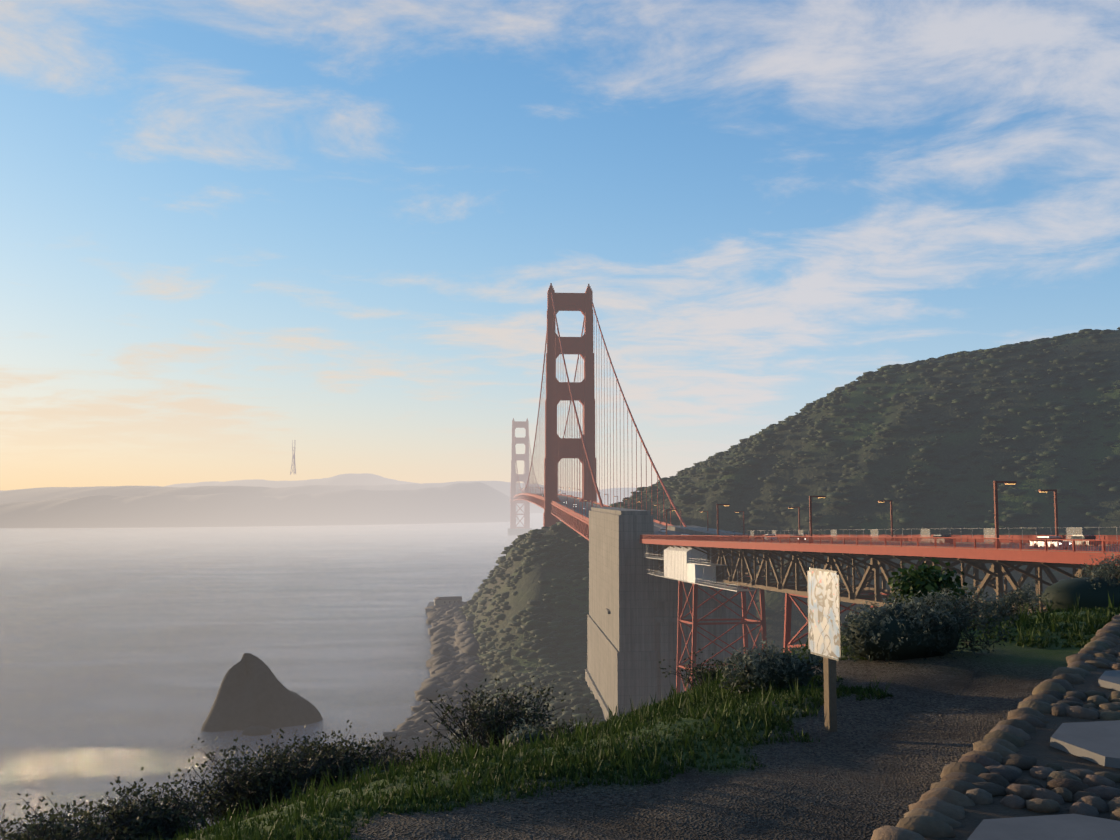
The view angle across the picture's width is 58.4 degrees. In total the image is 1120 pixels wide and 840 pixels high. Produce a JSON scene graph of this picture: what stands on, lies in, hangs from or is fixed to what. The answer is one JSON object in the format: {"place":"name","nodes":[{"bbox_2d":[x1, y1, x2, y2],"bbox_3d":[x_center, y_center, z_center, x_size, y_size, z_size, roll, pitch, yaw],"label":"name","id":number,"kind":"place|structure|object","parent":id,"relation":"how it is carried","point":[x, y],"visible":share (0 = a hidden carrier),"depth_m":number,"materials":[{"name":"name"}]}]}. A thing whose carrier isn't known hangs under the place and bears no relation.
{"place":"outdoors","nodes":[
{"label":"outdoors","id":0,"kind":"place"},
{"bbox_2d":[0,513,560,839],"bbox_3d":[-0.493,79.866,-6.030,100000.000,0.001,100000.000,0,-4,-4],"label":"water","id":1,"kind":"structure","parent":0,"point":[123,651],"depth_m":575.13,"materials":[{"name":"grey liquid"}]},
{"bbox_2d":[0,482,518,527],"bbox_3d":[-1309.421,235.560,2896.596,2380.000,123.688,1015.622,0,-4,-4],"label":"distant hills","id":2,"kind":"structure","parent":1,"relation":"on","point":[476,502],"depth_m":2698.52,"materials":[{"name":"grey"}]},
{"bbox_2d":[201,653,322,735],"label":"sea rock","id":3,"kind":"object","parent":1,"relation":"in","point":[255,697],"visible":0.92,"depth_m":347.19,"materials":[{"name":"grey stone"}]},
{"bbox_2d":[0,481,570,503],"bbox_3d":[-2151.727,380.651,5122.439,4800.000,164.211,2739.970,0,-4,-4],"label":"distant hills","id":4,"kind":"structure","parent":1,"relation":"on","point":[33,494],"depth_m":4629.12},
{"bbox_2d":[517,488,638,512],"bbox_3d":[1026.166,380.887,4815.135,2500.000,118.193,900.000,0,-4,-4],"label":"lands end","id":5,"kind":"object","parent":1,"relation":"on","point":[625,493],"visible":0.06,"depth_m":4671.99,"materials":[{"name":"grey"}]},
{"bbox_2d":[290,440,295,474],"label":"radio tower","id":6,"kind":"structure","parent":0,"point":[293,457],"depth_m":8596.94,"materials":[{"name":"metal"}]},
{"bbox_2d":[152,473,578,491],"bbox_3d":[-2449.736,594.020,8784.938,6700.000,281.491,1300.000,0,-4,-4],"label":"twin peaks","id":7,"kind":"object","parent":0,"point":[358,479],"visible":0.12,"depth_m":8899.82,"materials":[{"name":"grey"}]},
{"bbox_2d":[0,0,1119,491],"label":"sky","id":8,"kind":"structure","parent":0,"point":[233,232],"materials":[{"name":"blue"}]},
{"bbox_2d":[183,329,1119,839],"bbox_3d":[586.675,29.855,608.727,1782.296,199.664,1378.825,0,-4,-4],"label":"ground","id":9,"kind":"structure","parent":0,"point":[867,769],"depth_m":15.06,"materials":[{"name":"green plant"}]},
{"bbox_2d":[361,600,485,768],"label":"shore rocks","id":10,"kind":"object","parent":9,"relation":"on","point":[453,664],"visible":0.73,"depth_m":414.16,"materials":[{"name":"grey stone"}]},
{"bbox_2d":[425,599,461,612],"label":"lime point buildings","id":11,"kind":"structure","parent":9,"relation":"on","point":[438,602],"depth_m":695.10,"materials":[{"name":"white concrete"}]},
{"bbox_2d":[434,596,461,599],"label":"lime point roofs","id":12,"kind":"structure","parent":11,"relation":"on","point":[449,598],"depth_m":703.44,"materials":[{"name":"grey"}]},
{"bbox_2d":[0,562,1119,839],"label":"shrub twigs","id":13,"kind":"object","parent":9,"relation":"on","point":[250,796],"visible":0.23,"depth_m":14.35,"materials":[{"name":"grey"}]},
{"bbox_2d":[0,648,744,839],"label":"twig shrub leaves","id":14,"kind":"object","parent":13,"relation":"on","point":[60,825],"visible":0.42,"depth_m":14.04,"materials":[{"name":"green plant"}]},
{"bbox_2d":[140,592,1119,839],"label":"grass tufts","id":15,"kind":"object","parent":9,"relation":"on","point":[663,709],"visible":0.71,"depth_m":10.25,"materials":[{"name":"green plant"}]},
{"bbox_2d":[223,552,1119,819],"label":"bushes","id":16,"kind":"object","parent":9,"relation":"on","point":[913,641],"visible":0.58,"depth_m":15.24,"materials":[{"name":"green plant"}]},
{"bbox_2d":[446,327,1119,755],"bbox_3d":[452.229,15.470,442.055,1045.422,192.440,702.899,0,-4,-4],"label":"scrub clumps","id":17,"kind":"object","parent":9,"relation":"on","point":[766,435],"visible":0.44,"depth_m":456.79,"materials":[{"name":"green plant"}]},
{"bbox_2d":[823,657,836,731],"bbox_3d":[3.092,2.689,11.506,0.100,1.820,0.100,1,-4,-19],"label":"sign post","id":18,"kind":"object","parent":9,"relation":"on","point":[830,702],"depth_m":11.43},
{"bbox_2d":[807,568,840,660],"bbox_3d":[3.030,2.219,11.521,0.006,1.000,0.660,1,-4,-18],"label":"sign panel","id":19,"kind":"object","parent":18,"relation":"attached to","point":[824,622],"visible":1,"depth_m":11.50,"materials":[{"name":"white metal"}]},
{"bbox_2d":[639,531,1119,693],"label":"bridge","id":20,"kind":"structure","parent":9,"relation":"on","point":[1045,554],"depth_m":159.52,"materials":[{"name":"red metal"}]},
{"bbox_2d":[664,546,715,582],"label":"scaffold tent","id":21,"kind":"object","parent":20,"relation":"on","point":[693,573],"visible":0.82,"depth_m":225.44,"materials":[{"name":"white fabric"}]},
{"bbox_2d":[643,544,757,591],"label":"scaffold platforms","id":22,"kind":"object","parent":20,"relation":"on","point":[736,589],"visible":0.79,"depth_m":217.61,"materials":[{"name":"silver metal"}]},
{"bbox_2d":[645,544,1119,616],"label":"bridge truss","id":23,"kind":"object","parent":20,"relation":"on","point":[776,582],"visible":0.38,"depth_m":160.21,"materials":[{"name":"brown metal"}]},
{"bbox_2d":[887,558,972,613],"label":"green shrubs","id":24,"kind":"object","parent":9,"relation":"on","point":[924,579],"visible":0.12,"depth_m":19.05,"materials":[{"name":"green plant"}]},
{"bbox_2d":[871,614,1119,839],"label":"cobblestones","id":25,"kind":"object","parent":9,"relation":"on","point":[1015,764],"depth_m":6.40,"materials":[{"name":"grey stone"}]},
{"bbox_2d":[967,670,1119,839],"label":"stone slabs","id":26,"kind":"structure","parent":9,"relation":"on","point":[1097,742],"depth_m":5.37,"materials":[{"name":"concrete"}]},
{"bbox_2d":[508,283,1119,720],"bbox_3d":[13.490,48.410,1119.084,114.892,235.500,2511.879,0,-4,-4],"label":"bridge","id":27,"kind":"structure","parent":0,"point":[632,618],"depth_m":312.09,"materials":[{"name":"red metal"}]},
{"bbox_2d":[515,481,1058,542],"bbox_3d":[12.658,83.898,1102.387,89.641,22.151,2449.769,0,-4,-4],"label":"street lamps","id":28,"kind":"object","parent":27,"relation":"on","point":[995,508],"visible":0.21,"depth_m":157.09,"materials":[{"name":"brown"}]},
{"bbox_2d":[536,494,1119,550],"bbox_3d":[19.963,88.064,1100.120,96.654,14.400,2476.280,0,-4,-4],"label":"bridge roadway","id":29,"kind":"structure","parent":27,"relation":"on","point":[562,499],"depth_m":332.66,"materials":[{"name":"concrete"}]},
{"bbox_2d":[541,493,1101,548],"bbox_3d":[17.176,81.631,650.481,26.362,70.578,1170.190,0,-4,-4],"label":"cars","id":30,"kind":"object","parent":29,"relation":"on","point":[1030,541],"depth_m":122.43,"materials":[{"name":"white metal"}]},
{"bbox_2d":[539,493,1095,541],"bbox_3d":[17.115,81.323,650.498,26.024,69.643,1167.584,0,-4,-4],"label":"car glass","id":31,"kind":"object","parent":30,"relation":"on","point":[1083,537],"visible":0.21,"depth_m":123.50,"materials":[{"name":"grey"}]},
{"bbox_2d":[719,528,1081,542],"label":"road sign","id":32,"kind":"object","parent":29,"relation":"on","point":[988,535],"visible":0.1,"depth_m":165.95,"materials":[{"name":"metal"}]},
{"bbox_2d":[722,527,1117,544],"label":"barriers","id":33,"kind":"object","parent":29,"relation":"on","point":[920,532],"visible":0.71,"depth_m":168.51,"materials":[{"name":"red metal"}]}
]}

